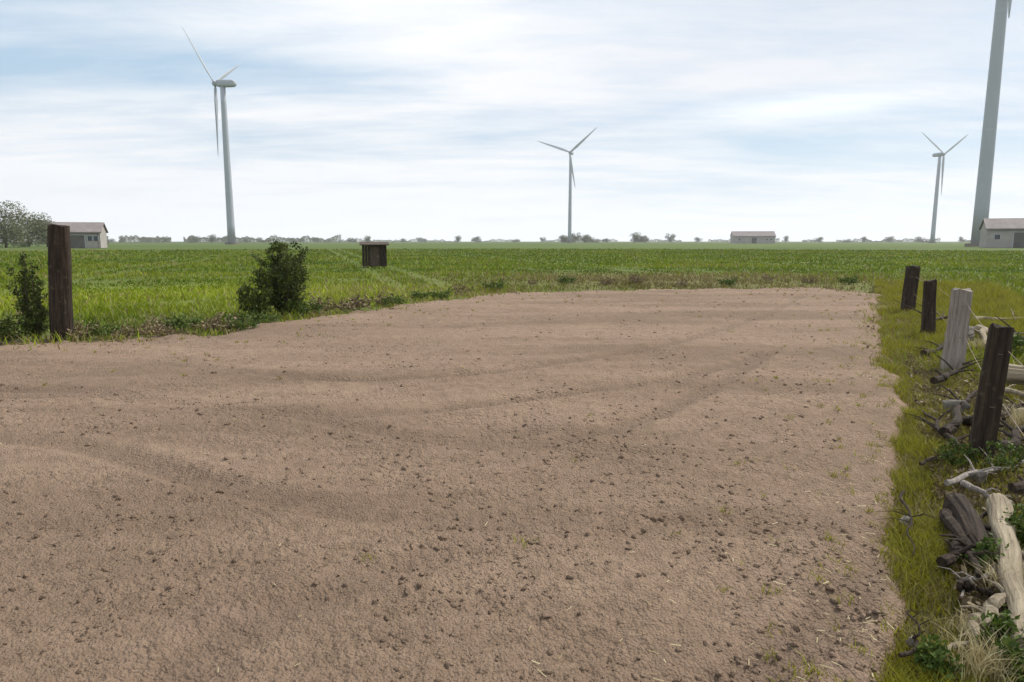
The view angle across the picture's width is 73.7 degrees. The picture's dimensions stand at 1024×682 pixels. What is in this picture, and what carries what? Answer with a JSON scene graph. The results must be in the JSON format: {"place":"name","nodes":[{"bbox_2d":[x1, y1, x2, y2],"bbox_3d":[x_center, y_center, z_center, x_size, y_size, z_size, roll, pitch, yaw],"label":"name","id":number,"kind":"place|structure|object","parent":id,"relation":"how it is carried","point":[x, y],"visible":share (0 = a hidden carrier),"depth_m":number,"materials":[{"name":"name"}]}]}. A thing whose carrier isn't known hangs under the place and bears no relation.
{"place":"outdoors","nodes":[
{"label":"outdoors","id":0,"kind":"place"},
{"bbox_2d":[0,287,910,681],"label":"soil field","id":1,"kind":"structure","parent":0,"point":[238,633],"depth_m":4.46,"materials":[{"name":"soil"}]},
{"bbox_2d":[223,317,260,330],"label":"scrub clump","id":2,"kind":"object","parent":1,"relation":"on","point":[243,324],"visible":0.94,"depth_m":12.98,"materials":[{"name":"green plant"}]},
{"bbox_2d":[0,287,892,681],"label":"soil clods","id":3,"kind":"object","parent":1,"relation":"on","point":[548,615],"visible":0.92,"depth_m":3.67,"materials":[{"name":"soil"}]},
{"bbox_2d":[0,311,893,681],"bbox_3d":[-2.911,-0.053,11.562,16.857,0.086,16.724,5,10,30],"label":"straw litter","id":4,"kind":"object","parent":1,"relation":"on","point":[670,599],"visible":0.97,"depth_m":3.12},
{"bbox_2d":[0,286,903,681],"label":"weed sprouts","id":5,"kind":"object","parent":1,"relation":"on","point":[736,464],"visible":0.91,"depth_m":4.15,"materials":[{"name":"green plant"}]},
{"bbox_2d":[876,490,934,554],"bbox_3d":[2.325,1.023,4.000,0.282,0.080,0.979,7,11,41],"label":"dead branch","id":6,"kind":"object","parent":1,"relation":"on","point":[906,506],"visible":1,"depth_m":4.00,"materials":[{"name":"brown wood"}]},
{"bbox_2d":[0,242,1023,658],"bbox_3d":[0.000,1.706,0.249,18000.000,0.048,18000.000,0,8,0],"label":"ground","id":7,"kind":"structure","parent":0,"point":[546,246],"depth_m":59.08,"materials":[{"name":"plant"}]},
{"bbox_2d":[0,314,36,342],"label":"shrub","id":8,"kind":"object","parent":7,"relation":"on","point":[7,326],"visible":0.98,"depth_m":11.39,"materials":[{"name":"green plant"}]},
{"bbox_2d":[0,200,38,247],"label":"tree","id":9,"kind":"object","parent":7,"relation":"on","point":[8,234],"visible":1,"depth_m":187.24,"materials":[{"name":"green plant"}]},
{"bbox_2d":[6,252,49,339],"bbox_3d":[-8.343,-0.782,11.828,0.721,1.543,0.576,0,8,0],"label":"shrub","id":10,"kind":"object","parent":7,"relation":"on","point":[38,310],"visible":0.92,"depth_m":11.77,"materials":[{"name":"green plant"}]},
{"bbox_2d":[6,212,51,246],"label":"tree","id":11,"kind":"object","parent":7,"relation":"on","point":[40,223],"visible":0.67,"depth_m":206.79,"materials":[{"name":"green plant"}]},
{"bbox_2d":[47,223,73,341],"bbox_3d":[-7.806,-0.911,11.803,0.348,2.201,0.300,1,10,-20],"label":"fence post","id":12,"kind":"object","parent":7,"relation":"on","point":[60,302],"visible":0.85,"depth_m":11.68,"materials":[{"name":"brown wood"}]},
{"bbox_2d":[51,222,107,247],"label":"farm building","id":13,"kind":"structure","parent":7,"relation":"on","point":[88,234],"depth_m":173.57,"materials":[{"name":"paint"}]},
{"bbox_2d":[70,235,85,247],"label":"door","id":14,"kind":"structure","parent":13,"relation":"in","point":[77,241],"depth_m":172.45,"materials":[{"name":"paint"}]},
{"bbox_2d":[67,320,103,338],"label":"scrub clump","id":15,"kind":"object","parent":7,"relation":"on","point":[77,329],"visible":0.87,"depth_m":12.01,"materials":[{"name":"brown plant"}]},
{"bbox_2d":[86,322,120,336],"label":"scrub clump","id":16,"kind":"object","parent":7,"relation":"on","point":[101,330],"visible":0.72,"depth_m":12.13,"materials":[{"name":"green plant"}]},
{"bbox_2d":[108,324,135,337],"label":"scrub clump","id":17,"kind":"object","parent":7,"relation":"on","point":[124,332],"visible":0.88,"depth_m":12.05,"materials":[{"name":"green plant"}]},
{"bbox_2d":[126,319,164,336],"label":"scrub clump","id":18,"kind":"object","parent":7,"relation":"on","point":[144,325],"visible":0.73,"depth_m":12.28,"materials":[{"name":"brown plant"}]},
{"bbox_2d":[150,315,175,328],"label":"scrub clump","id":19,"kind":"object","parent":7,"relation":"on","point":[156,323],"visible":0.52,"depth_m":13.24,"materials":[{"name":"brown plant"}]},
{"bbox_2d":[151,325,185,335],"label":"scrub clump","id":20,"kind":"object","parent":7,"relation":"on","point":[159,331],"visible":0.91,"depth_m":12.06,"materials":[{"name":"brown plant"}]},
{"bbox_2d":[160,313,204,331],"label":"scrub clump","id":21,"kind":"object","parent":7,"relation":"on","point":[179,319],"visible":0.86,"depth_m":13.05,"materials":[{"name":"green plant"}]},
{"bbox_2d":[188,318,219,329],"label":"scrub clump","id":22,"kind":"object","parent":7,"relation":"on","point":[202,323],"visible":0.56,"depth_m":13.04,"materials":[{"name":"brown plant"}]},
{"bbox_2d":[181,25,239,243],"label":"wind turbine","id":23,"kind":"object","parent":7,"relation":"on","point":[221,83],"visible":0.97,"depth_m":385.54,"materials":[{"name":"metal"}]},
{"bbox_2d":[201,312,239,331],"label":"scrub clump","id":24,"kind":"object","parent":7,"relation":"on","point":[216,319],"visible":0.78,"depth_m":12.94,"materials":[{"name":"brown plant"}]},
{"bbox_2d":[107,234,340,242],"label":"wood","id":25,"kind":"object","parent":7,"relation":"on","point":[248,239],"visible":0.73,"depth_m":1096.16,"materials":[{"name":"green plant"}]},
{"bbox_2d":[222,309,253,322],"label":"scrub clump","id":26,"kind":"object","parent":7,"relation":"on","point":[239,315],"visible":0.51,"depth_m":14.03,"materials":[{"name":"green plant"}]},
{"bbox_2d":[233,278,273,316],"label":"shrub","id":27,"kind":"object","parent":7,"relation":"on","point":[257,306],"visible":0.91,"depth_m":14.96,"materials":[{"name":"green plant"}]},
{"bbox_2d":[244,310,281,324],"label":"scrub clump","id":28,"kind":"object","parent":7,"relation":"on","point":[255,318],"visible":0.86,"depth_m":13.85,"materials":[{"name":"green plant"}]},
{"bbox_2d":[248,238,309,314],"bbox_3d":[-5.308,-1.458,15.700,1.348,1.789,1.464,0,8,0],"label":"shrub","id":29,"kind":"object","parent":7,"relation":"on","point":[283,284],"visible":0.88,"depth_m":15.54,"materials":[{"name":"green plant"}]},
{"bbox_2d":[282,299,325,315],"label":"scrub clump","id":30,"kind":"object","parent":7,"relation":"on","point":[310,307],"visible":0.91,"depth_m":15.67,"materials":[{"name":"green plant"}]},
{"bbox_2d":[308,295,337,312],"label":"scrub clump","id":31,"kind":"object","parent":7,"relation":"on","point":[324,308],"visible":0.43,"depth_m":16.52,"materials":[{"name":"green plant"}]},
{"bbox_2d":[329,297,355,310],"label":"scrub clump","id":32,"kind":"object","parent":7,"relation":"on","point":[342,306],"visible":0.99,"depth_m":16.75,"materials":[{"name":"brown plant"}]},
{"bbox_2d":[341,294,370,309],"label":"scrub clump","id":33,"kind":"object","parent":7,"relation":"on","point":[363,304],"visible":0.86,"depth_m":17.20,"materials":[{"name":"brown plant"}]},
{"bbox_2d":[359,242,388,266],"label":"timber hut","id":34,"kind":"object","parent":7,"relation":"on","point":[377,254],"visible":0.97,"depth_m":44.95,"materials":[{"name":"brown wood"}]},
{"bbox_2d":[370,247,378,265],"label":"door","id":35,"kind":"structure","parent":34,"relation":"in","point":[374,251],"depth_m":44.93,"materials":[{"name":"brown wood"}]},
{"bbox_2d":[367,291,395,304],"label":"scrub clump","id":36,"kind":"object","parent":7,"relation":"on","point":[380,296],"visible":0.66,"depth_m":18.44,"materials":[{"name":"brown plant"}]},
{"bbox_2d":[381,293,407,305],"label":"scrub clump","id":37,"kind":"object","parent":7,"relation":"on","point":[394,300],"visible":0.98,"depth_m":18.15,"materials":[{"name":"green plant"}]},
{"bbox_2d":[407,290,429,299],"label":"scrub clump","id":38,"kind":"object","parent":7,"relation":"on","point":[417,295],"visible":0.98,"depth_m":20.09,"materials":[{"name":"green plant"}]},
{"bbox_2d":[428,288,452,299],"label":"scrub clump","id":39,"kind":"object","parent":7,"relation":"on","point":[442,296],"visible":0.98,"depth_m":20.05,"materials":[{"name":"green plant"}]},
{"bbox_2d":[450,284,475,293],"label":"scrub clump","id":40,"kind":"object","parent":7,"relation":"on","point":[461,288],"visible":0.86,"depth_m":22.20,"materials":[{"name":"green plant"}]},
{"bbox_2d":[480,278,505,290],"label":"scrub clump","id":41,"kind":"object","parent":7,"relation":"on","point":[492,286],"visible":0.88,"depth_m":23.76,"materials":[{"name":"green plant"}]},
{"bbox_2d":[555,274,576,283],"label":"scrub clump","id":42,"kind":"object","parent":7,"relation":"on","point":[571,279],"visible":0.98,"depth_m":27.50,"materials":[{"name":"green plant"}]},
{"bbox_2d":[538,127,596,242],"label":"wind turbine","id":43,"kind":"object","parent":7,"relation":"on","point":[571,153],"visible":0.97,"depth_m":768.39,"materials":[{"name":"metal"}]},
{"bbox_2d":[630,232,641,242],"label":"tree","id":44,"kind":"object","parent":7,"relation":"on","point":[635,237],"visible":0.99,"depth_m":942.15,"materials":[{"name":"green plant"}]},
{"bbox_2d":[628,273,646,282],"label":"scrub clump","id":45,"kind":"object","parent":7,"relation":"on","point":[637,280],"visible":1,"depth_m":27.77,"materials":[{"name":"green plant"}]},
{"bbox_2d":[330,237,970,241],"bbox_3d":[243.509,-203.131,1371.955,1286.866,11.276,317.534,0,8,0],"label":"wood","id":46,"kind":"object","parent":7,"relation":"on","point":[715,240],"visible":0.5,"depth_m":1460.41,"materials":[{"name":"green plant"}]},
{"bbox_2d":[717,276,739,285],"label":"scrub clump","id":47,"kind":"object","parent":7,"relation":"on","point":[727,281],"visible":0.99,"depth_m":26.22,"materials":[{"name":"green plant"}]},
{"bbox_2d":[730,231,775,242],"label":"farm building","id":48,"kind":"structure","parent":7,"relation":"on","point":[752,236],"depth_m":573.22,"materials":[{"name":"paint"}]},
{"bbox_2d":[836,274,858,284],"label":"scrub clump","id":49,"kind":"object","parent":7,"relation":"on","point":[852,280],"visible":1,"depth_m":27.24,"materials":[{"name":"green plant"}]},
{"bbox_2d":[899,515,912,526],"bbox_3d":[2.323,1.061,4.024,0.074,0.064,0.070,3,9,21],"label":"stone","id":50,"kind":"object","parent":7,"relation":"on","point":[907,517],"visible":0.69,"depth_m":4.01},
{"bbox_2d":[900,265,920,311],"bbox_3d":[9.279,-1.080,15.919,0.300,1.381,0.269,2,8,-1],"label":"fence post","id":51,"kind":"object","parent":7,"relation":"on","point":[910,285],"visible":0.73,"depth_m":15.81,"materials":[{"name":"brown wood"}]},
{"bbox_2d":[920,279,936,334],"bbox_3d":[7.278,-0.441,11.918,0.285,1.284,0.209,-2,9,-15],"label":"fence post","id":52,"kind":"object","parent":7,"relation":"on","point":[928,320],"visible":0.69,"depth_m":11.83,"materials":[{"name":"brown wood"}]},
{"bbox_2d":[905,631,964,681],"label":"weed","id":53,"kind":"object","parent":7,"relation":"on","point":[924,657],"visible":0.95,"depth_m":2.62,"materials":[{"name":"green plant"}]},
{"bbox_2d":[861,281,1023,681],"bbox_3d":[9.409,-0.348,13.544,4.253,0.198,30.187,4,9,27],"label":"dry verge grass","id":54,"kind":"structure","parent":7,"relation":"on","point":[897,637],"depth_m":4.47,"materials":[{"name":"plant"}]},
{"bbox_2d":[923,133,966,242],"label":"wind turbine","id":55,"kind":"object","parent":7,"relation":"on","point":[935,206],"visible":0.98,"depth_m":708.77,"materials":[{"name":"metal"}]},
{"bbox_2d":[869,277,1023,681],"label":"verge grass","id":56,"kind":"structure","parent":7,"relation":"on","point":[990,287],"depth_m":5.08,"materials":[{"name":"plant"}]},
{"bbox_2d":[905,635,914,646],"bbox_3d":[1.656,1.243,2.822,0.035,0.053,0.058,1,8,8],"label":"stone","id":57,"kind":"object","parent":56,"relation":"on","point":[910,640],"visible":0.66,"depth_m":2.81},
{"bbox_2d":[898,610,936,657],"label":"dead branch","id":58,"kind":"object","parent":56,"relation":"on","point":[909,652],"visible":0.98,"depth_m":2.78,"materials":[{"name":"brown wood"}]},
{"bbox_2d":[919,448,946,465],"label":"dead branch","id":59,"kind":"object","parent":56,"relation":"on","point":[925,460],"visible":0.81,"depth_m":5.01,"materials":[{"name":"brown wood"}]},
{"bbox_2d":[939,288,972,376],"bbox_3d":[5.743,-0.022,8.834,0.252,1.333,0.229,4,6,13],"label":"fence post","id":60,"kind":"object","parent":7,"relation":"on","point":[955,342],"visible":0.78,"depth_m":8.75,"materials":[{"name":"grey wood"}]},
{"bbox_2d":[942,400,970,415],"bbox_3d":[4.360,0.649,6.701,0.240,0.167,0.132,6,10,35],"label":"stone","id":61,"kind":"object","parent":7,"relation":"on","point":[950,404],"visible":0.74,"depth_m":6.66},
{"bbox_2d":[934,438,980,468],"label":"weed","id":62,"kind":"object","parent":7,"relation":"on","point":[967,452],"visible":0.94,"depth_m":5.05,"materials":[{"name":"green plant"}]},
{"bbox_2d":[895,310,1023,681],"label":"leaf litter","id":63,"kind":"object","parent":7,"relation":"on","point":[965,599],"visible":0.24,"depth_m":4.93,"materials":[{"name":"plant"}]},
{"bbox_2d":[895,300,972,320],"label":"dead branch","id":64,"kind":"object","parent":63,"relation":"on","point":[942,317],"visible":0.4,"depth_m":13.97,"materials":[{"name":"brown wood"}]},
{"bbox_2d":[902,405,969,449],"bbox_3d":[3.703,0.695,5.900,0.474,0.166,1.280,3,9,17],"label":"dead branch","id":65,"kind":"object","parent":63,"relation":"on","point":[935,426],"visible":0.75,"depth_m":5.94,"materials":[{"name":"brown wood"}]},
{"bbox_2d":[914,331,981,355],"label":"dead branch","id":66,"kind":"object","parent":63,"relation":"on","point":[924,352],"visible":0.44,"depth_m":10.15,"materials":[{"name":"brown wood"}]},
{"bbox_2d":[930,354,982,383],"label":"dead branch","id":67,"kind":"object","parent":63,"relation":"on","point":[942,377],"visible":0.92,"depth_m":8.27,"materials":[{"name":"brown wood"}]},
{"bbox_2d":[937,552,997,597],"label":"dead branch","id":68,"kind":"object","parent":63,"relation":"on","point":[971,578],"visible":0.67,"depth_m":3.28,"materials":[{"name":"grey wood"}]},
{"bbox_2d":[939,504,998,577],"bbox_3d":[2.377,1.046,3.663,0.228,0.112,0.899,3,9,19],"label":"dead branch","id":69,"kind":"object","parent":63,"relation":"on","point":[958,534],"visible":0.88,"depth_m":3.61,"materials":[{"name":"brown wood"}]},
{"bbox_2d":[942,493,997,561],"bbox_3d":[2.584,1.033,3.789,0.212,0.147,0.772,3,9,22],"label":"fallen log","id":70,"kind":"object","parent":63,"relation":"on","point":[966,516],"visible":0.57,"depth_m":3.82,"materials":[{"name":"grey wood"}]},
{"bbox_2d":[936,511,986,567],"bbox_3d":[2.542,1.051,3.716,0.226,0.112,0.941,8,12,44],"label":"dead branch","id":71,"kind":"object","parent":70,"relation":"on","point":[957,549],"visible":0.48,"depth_m":3.49,"materials":[{"name":"brown wood"}]},
{"bbox_2d":[934,383,1006,436],"bbox_3d":[4.308,0.593,6.463,0.538,0.200,2.075,5,10,29],"label":"dead branch","id":72,"kind":"object","parent":63,"relation":"on","point":[958,419],"visible":0.83,"depth_m":6.05,"materials":[{"name":"grey wood"}]},
{"bbox_2d":[946,600,1001,653],"bbox_3d":[1.940,1.197,2.838,0.168,0.081,0.549,7,11,41],"label":"dead branch","id":73,"kind":"object","parent":63,"relation":"on","point":[978,613],"visible":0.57,"depth_m":2.87,"materials":[{"name":"brown wood"}]},
{"bbox_2d":[956,579,996,597],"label":"dead branch","id":74,"kind":"object","parent":63,"relation":"on","point":[966,586],"visible":0.93,"depth_m":3.18,"materials":[{"name":"brown wood"}]},
{"bbox_2d":[961,418,1004,427],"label":"dead branch","id":75,"kind":"object","parent":63,"relation":"on","point":[967,422],"visible":0.2,"depth_m":6.05,"materials":[{"name":"brown wood"}]},
{"bbox_2d":[944,448,1023,485],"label":"dead branch","id":76,"kind":"object","parent":63,"relation":"on","point":[957,479],"visible":0.92,"depth_m":4.67,"materials":[{"name":"grey wood"}]},
{"bbox_2d":[960,480,1013,502],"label":"dead branch","id":77,"kind":"object","parent":63,"relation":"on","point":[969,486],"visible":0.8,"depth_m":4.42,"materials":[{"name":"grey wood"}]},
{"bbox_2d":[971,603,1007,648],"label":"dead branch","id":78,"kind":"object","parent":63,"relation":"on","point":[978,642],"visible":0.22,"depth_m":2.80,"materials":[{"name":"grey wood"}]},
{"bbox_2d":[971,308,1022,320],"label":"dead branch","id":79,"kind":"object","parent":63,"relation":"on","point":[989,318],"visible":0.65,"depth_m":13.99,"materials":[{"name":"brown wood"}]},
{"bbox_2d":[982,572,1023,630],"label":"dead branch","id":80,"kind":"object","parent":63,"relation":"on","point":[997,601],"visible":0.41,"depth_m":3.00,"materials":[{"name":"brown wood"}]},
{"bbox_2d":[996,419,1023,450],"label":"dead branch","id":81,"kind":"object","parent":63,"relation":"on","point":[1016,437],"visible":0.77,"depth_m":5.51,"materials":[{"name":"grey wood"}]},
{"bbox_2d":[996,316,1023,338],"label":"dead branch","id":82,"kind":"object","parent":63,"relation":"on","point":[1008,325],"visible":0.23,"depth_m":11.36,"materials":[{"name":"grey wood"}]},
{"bbox_2d":[974,324,1023,345],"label":"dead branch","id":83,"kind":"object","parent":82,"relation":"on","point":[982,330],"visible":0.52,"depth_m":11.30,"materials":[{"name":"brown wood"}]},
{"bbox_2d":[1000,397,1023,419],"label":"dead branch","id":84,"kind":"object","parent":63,"relation":"on","point":[1021,405],"visible":0.57,"depth_m":6.33,"materials":[{"name":"grey wood"}]},
{"bbox_2d":[1005,384,1023,396],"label":"dead branch","id":85,"kind":"object","parent":63,"relation":"on","point":[1009,389],"visible":0.69,"depth_m":7.17,"materials":[{"name":"brown wood"}]},
{"bbox_2d":[1007,477,1023,492],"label":"dead branch","id":86,"kind":"object","parent":63,"relation":"on","point":[1017,487],"visible":1,"depth_m":4.42,"materials":[{"name":"brown wood"}]},
{"bbox_2d":[944,326,974,339],"bbox_3d":[7.381,-0.089,11.228,0.436,0.318,0.329,1,8,8],"label":"stone","id":87,"kind":"object","parent":7,"relation":"on","point":[971,329],"visible":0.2,"depth_m":11.10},
{"bbox_2d":[944,598,988,640],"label":"dry grass tuft","id":88,"kind":"object","parent":7,"relation":"on","point":[963,618],"visible":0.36,"depth_m":2.92,"materials":[{"name":"plant"}]},
{"bbox_2d":[914,614,1023,681],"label":"dry grass tuft","id":89,"kind":"object","parent":7,"relation":"on","point":[981,659],"visible":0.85,"depth_m":2.60,"materials":[{"name":"plant"}]},
{"bbox_2d":[968,336,985,351],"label":"dry grass tuft","id":90,"kind":"object","parent":7,"relation":"on","point":[978,339],"visible":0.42,"depth_m":10.51,"materials":[{"name":"plant"}]},
{"bbox_2d":[968,469,987,484],"bbox_3d":[3.245,0.946,4.761,0.123,0.109,0.139,5,10,32],"label":"stone","id":91,"kind":"object","parent":7,"relation":"on","point":[981,477],"visible":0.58,"depth_m":4.71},
{"bbox_2d":[957,532,1008,572],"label":"weed","id":92,"kind":"object","parent":7,"relation":"on","point":[993,548],"visible":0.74,"depth_m":3.44,"materials":[{"name":"green plant"}]},
{"bbox_2d":[964,0,1011,246],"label":"wind turbine","id":93,"kind":"object","parent":7,"relation":"on","point":[985,170],"visible":0.88,"depth_m":218.72,"materials":[{"name":"metal"}]},
{"bbox_2d":[968,323,1013,466],"bbox_3d":[3.598,0.517,5.175,0.236,1.331,0.165,8,12,44],"label":"fence post","id":94,"kind":"object","parent":7,"relation":"on","point":[989,398],"visible":0.74,"depth_m":5.09,"materials":[{"name":"brown wood"}]},
{"bbox_2d":[962,550,1023,591],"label":"dry grass tuft","id":95,"kind":"object","parent":7,"relation":"on","point":[992,579],"visible":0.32,"depth_m":3.29,"materials":[{"name":"plant"}]},
{"bbox_2d":[972,604,1023,656],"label":"weed","id":96,"kind":"object","parent":7,"relation":"on","point":[998,622],"visible":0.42,"depth_m":2.73,"materials":[{"name":"green plant"}]},
{"bbox_2d":[976,438,1023,477],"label":"weed","id":97,"kind":"object","parent":7,"relation":"on","point":[1003,459],"visible":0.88,"depth_m":4.90,"materials":[{"name":"green plant"}]},
{"bbox_2d":[979,218,1023,247],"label":"farm building","id":98,"kind":"structure","parent":7,"relation":"on","point":[1002,233],"depth_m":181.54,"materials":[{"name":"paint"}]},
{"bbox_2d":[1012,232,1023,247],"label":"door","id":99,"kind":"structure","parent":98,"relation":"in","point":[1018,237],"depth_m":179.71,"materials":[{"name":"paint"}]},
{"bbox_2d":[986,493,1023,651],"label":"fallen log","id":100,"kind":"object","parent":7,"relation":"on","point":[997,505],"visible":0.83,"depth_m":3.35,"materials":[{"name":"brown wood"}]},
{"bbox_2d":[991,635,1023,681],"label":"weed","id":101,"kind":"object","parent":7,"relation":"on","point":[1009,642],"visible":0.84,"depth_m":2.56,"materials":[{"name":"green plant"}]},
{"bbox_2d":[1000,503,1023,548],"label":"weed","id":102,"kind":"object","parent":7,"relation":"on","point":[1017,522],"visible":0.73,"depth_m":3.73,"materials":[{"name":"green plant"}]},
{"bbox_2d":[1000,402,1023,430],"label":"dry grass tuft","id":103,"kind":"object","parent":7,"relation":"on","point":[1017,420],"visible":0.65,"depth_m":6.13,"materials":[{"name":"plant"}]},
{"bbox_2d":[1006,364,1023,384],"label":"fallen log","id":104,"kind":"object","parent":7,"relation":"on","point":[1015,374],"visible":0.52,"depth_m":7.69,"materials":[{"name":"brown wood"}]},
{"bbox_2d":[1011,332,1023,359],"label":"weed","id":105,"kind":"object","parent":7,"relation":"on","point":[1018,341],"visible":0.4,"depth_m":9.60,"materials":[{"name":"green plant"}]},
{"bbox_2d":[0,248,1023,402],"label":"dry meadow grass","id":106,"kind":"structure","parent":0,"point":[659,277],"depth_m":28.85,"materials":[{"name":"plant"}]},
{"bbox_2d":[0,0,1023,241],"label":"sky","id":107,"kind":"structure","parent":0,"point":[800,120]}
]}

